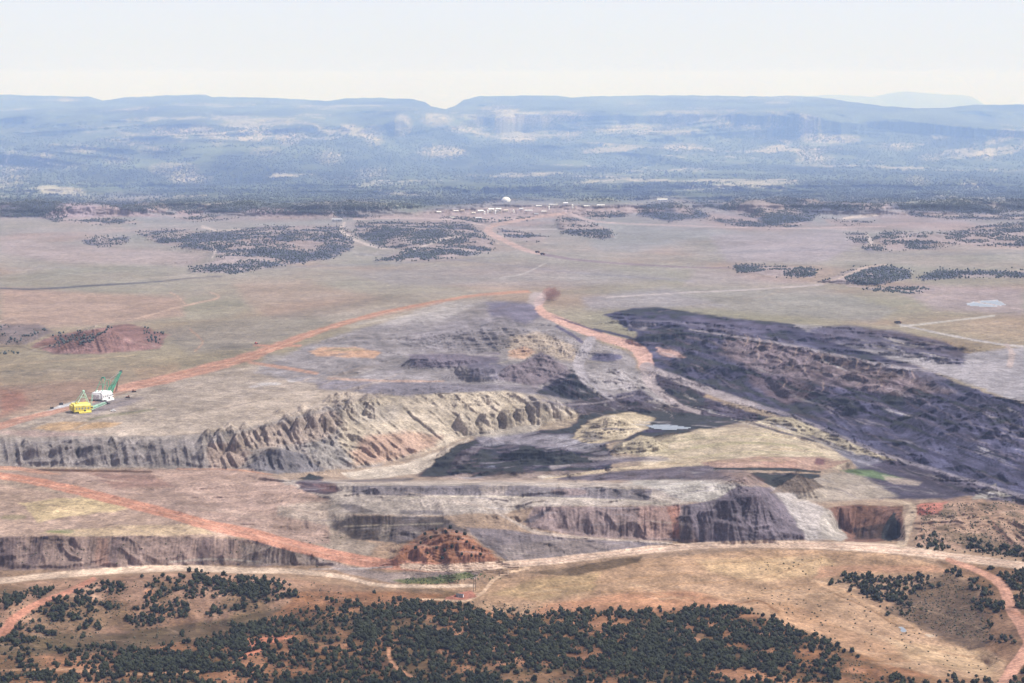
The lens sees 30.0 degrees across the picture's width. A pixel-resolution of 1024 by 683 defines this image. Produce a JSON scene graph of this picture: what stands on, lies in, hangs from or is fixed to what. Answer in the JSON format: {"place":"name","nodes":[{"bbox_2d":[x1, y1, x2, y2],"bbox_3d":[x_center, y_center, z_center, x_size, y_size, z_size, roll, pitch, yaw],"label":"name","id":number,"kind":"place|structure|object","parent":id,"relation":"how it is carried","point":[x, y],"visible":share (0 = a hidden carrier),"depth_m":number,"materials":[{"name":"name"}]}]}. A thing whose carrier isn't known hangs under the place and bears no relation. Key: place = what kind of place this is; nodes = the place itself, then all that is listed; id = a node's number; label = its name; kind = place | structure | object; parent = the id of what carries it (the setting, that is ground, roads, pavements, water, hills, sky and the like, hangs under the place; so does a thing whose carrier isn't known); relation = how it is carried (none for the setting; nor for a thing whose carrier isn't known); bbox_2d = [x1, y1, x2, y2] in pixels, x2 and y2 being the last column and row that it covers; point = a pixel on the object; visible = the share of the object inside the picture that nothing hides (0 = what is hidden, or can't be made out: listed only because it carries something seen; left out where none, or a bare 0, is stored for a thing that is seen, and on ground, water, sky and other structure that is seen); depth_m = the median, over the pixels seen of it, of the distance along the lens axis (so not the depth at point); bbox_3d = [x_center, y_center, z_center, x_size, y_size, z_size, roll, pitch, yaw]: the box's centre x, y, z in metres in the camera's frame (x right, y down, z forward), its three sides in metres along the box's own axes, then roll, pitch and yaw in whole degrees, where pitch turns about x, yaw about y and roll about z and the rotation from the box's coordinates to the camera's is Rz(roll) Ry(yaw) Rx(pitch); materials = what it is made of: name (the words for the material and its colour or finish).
{"place":"outdoors","nodes":[
{"label":"outdoors","id":0,"kind":"place"},
{"bbox_2d":[332,218,341,221],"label":"mine building","id":1,"kind":"structure","parent":0,"point":[336,220],"depth_m":6926.59,"materials":[{"name":"metal"}]},
{"bbox_2d":[0,300,1023,571],"bbox_3d":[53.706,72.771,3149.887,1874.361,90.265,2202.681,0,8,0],"label":"mine ground","id":2,"kind":"structure","parent":0,"point":[488,366],"depth_m":2660.80,"materials":[{"name":"soil"}]},
{"bbox_2d":[69,390,107,413],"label":"dragline excavator","id":3,"kind":"object","parent":2,"relation":"on","point":[81,407],"visible":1,"depth_m":2773.67,"materials":[{"name":"metal"}]},
{"bbox_2d":[91,370,121,400],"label":"dragline excavator","id":4,"kind":"object","parent":2,"relation":"on","point":[104,395],"visible":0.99,"depth_m":2881.59,"materials":[{"name":"metal"}]},
{"bbox_2d":[0,198,1023,682],"bbox_3d":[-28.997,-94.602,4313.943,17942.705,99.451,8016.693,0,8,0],"label":"valley ground","id":5,"kind":"structure","parent":0,"point":[56,276],"depth_m":4195.09,"materials":[{"name":"soil"}]},
{"bbox_2d":[405,572,500,583],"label":"green brush","id":6,"kind":"object","parent":5,"relation":"on","point":[445,579],"visible":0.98,"depth_m":2030.14,"materials":[{"name":"green plant"}]},
{"bbox_2d":[501,197,510,201],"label":"storage dome","id":7,"kind":"structure","parent":5,"relation":"on","point":[505,199],"depth_m":7810.48,"materials":[{"name":"white"}]},
{"bbox_2d":[0,181,1023,353],"bbox_3d":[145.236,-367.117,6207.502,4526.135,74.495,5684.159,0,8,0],"label":"woodland","id":8,"kind":"object","parent":5,"relation":"on","point":[893,272],"visible":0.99,"depth_m":6928.61,"materials":[{"name":"green plant"}]},
{"bbox_2d":[0,94,1023,197],"bbox_3d":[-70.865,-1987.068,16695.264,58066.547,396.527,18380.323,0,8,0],"label":"mountains","id":9,"kind":"structure","parent":0,"point":[500,118],"depth_m":10915.22,"materials":[{"name":"soil"}]},
{"bbox_2d":[0,125,1023,200],"bbox_3d":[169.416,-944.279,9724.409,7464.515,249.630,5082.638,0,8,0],"label":"mountain woodland","id":10,"kind":"object","parent":9,"relation":"on","point":[349,198],"visible":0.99,"depth_m":9703.84,"materials":[{"name":"green plant"}]},
{"bbox_2d":[0,496,1023,682],"bbox_3d":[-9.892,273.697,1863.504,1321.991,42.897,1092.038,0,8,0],"label":"foreground hills","id":11,"kind":"structure","parent":0,"point":[113,628],"depth_m":1894.78,"materials":[{"name":"soil"}]},
{"bbox_2d":[394,673,400,680],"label":"juniper tree","id":12,"kind":"object","parent":11,"relation":"on","point":[397,676],"visible":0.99,"depth_m":1650.93,"materials":[{"name":"green plant"}]},
{"bbox_2d":[400,675,406,682],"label":"juniper tree","id":13,"kind":"object","parent":11,"relation":"on","point":[403,679],"visible":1,"depth_m":1643.83,"materials":[{"name":"green plant"}]},
{"bbox_2d":[427,676,434,682],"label":"juniper tree","id":14,"kind":"object","parent":11,"relation":"on","point":[430,679],"visible":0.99,"depth_m":1642.68,"materials":[{"name":"green plant"}]},
{"bbox_2d":[432,675,438,681],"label":"juniper tree","id":15,"kind":"object","parent":11,"relation":"on","point":[436,679],"visible":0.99,"depth_m":1648.95,"materials":[{"name":"green plant"}]},
{"bbox_2d":[454,593,463,597],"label":"pump shed","id":16,"kind":"structure","parent":11,"relation":"on","point":[459,595],"depth_m":1984.13,"materials":[{"name":"metal"}]},
{"bbox_2d":[0,530,1023,682],"bbox_3d":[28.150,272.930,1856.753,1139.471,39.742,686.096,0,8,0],"label":"woodland","id":17,"kind":"object","parent":11,"relation":"on","point":[171,663],"visible":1,"depth_m":1785.12,"materials":[{"name":"green plant"}]},
{"bbox_2d":[0,499,1023,682],"bbox_3d":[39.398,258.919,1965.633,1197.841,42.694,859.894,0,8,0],"label":"sagebrush","id":18,"kind":"object","parent":11,"relation":"on","point":[921,608],"visible":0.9,"depth_m":1904.76,"materials":[{"name":"green plant"}]},
{"bbox_2d":[530,674,536,680],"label":"juniper tree","id":19,"kind":"object","parent":11,"relation":"on","point":[533,677],"visible":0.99,"depth_m":1652.08,"materials":[{"name":"green plant"}]},
{"bbox_2d":[596,676,602,682],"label":"juniper tree","id":20,"kind":"object","parent":11,"relation":"on","point":[600,680],"visible":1,"depth_m":1648.34,"materials":[{"name":"green plant"}]},
{"bbox_2d":[664,677,670,682],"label":"juniper tree","id":21,"kind":"object","parent":11,"relation":"on","point":[666,680],"visible":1,"depth_m":1646.83,"materials":[{"name":"green plant"}]},
{"bbox_2d":[672,677,679,682],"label":"juniper tree","id":22,"kind":"object","parent":11,"relation":"on","point":[677,680],"visible":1,"depth_m":1650.19,"materials":[{"name":"green plant"}]},
{"bbox_2d":[0,180,1023,682],"bbox_3d":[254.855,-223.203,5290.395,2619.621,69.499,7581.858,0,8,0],"label":"dirt track","id":23,"kind":"structure","parent":0,"point":[648,370],"depth_m":2641.75,"materials":[{"name":"soil"}]},
{"bbox_2d":[0,289,1023,571],"bbox_3d":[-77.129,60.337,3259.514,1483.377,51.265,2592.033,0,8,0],"label":"haul road","id":24,"kind":"structure","parent":0,"point":[642,353],"depth_m":2160.99,"materials":[{"name":"soil"}]},
{"bbox_2d":[0,0,1023,108],"label":"sky","id":25,"kind":"structure","parent":0,"point":[442,54],"materials":[{"name":"white"}]},
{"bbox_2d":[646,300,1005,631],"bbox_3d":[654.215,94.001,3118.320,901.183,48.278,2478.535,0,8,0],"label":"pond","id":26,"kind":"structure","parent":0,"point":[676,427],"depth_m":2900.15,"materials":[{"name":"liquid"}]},
{"bbox_2d":[804,91,984,107],"bbox_3d":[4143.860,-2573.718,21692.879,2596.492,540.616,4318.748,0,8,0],"label":"distant mesa","id":27,"kind":"structure","parent":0,"point":[906,99],"depth_m":20542.96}
]}

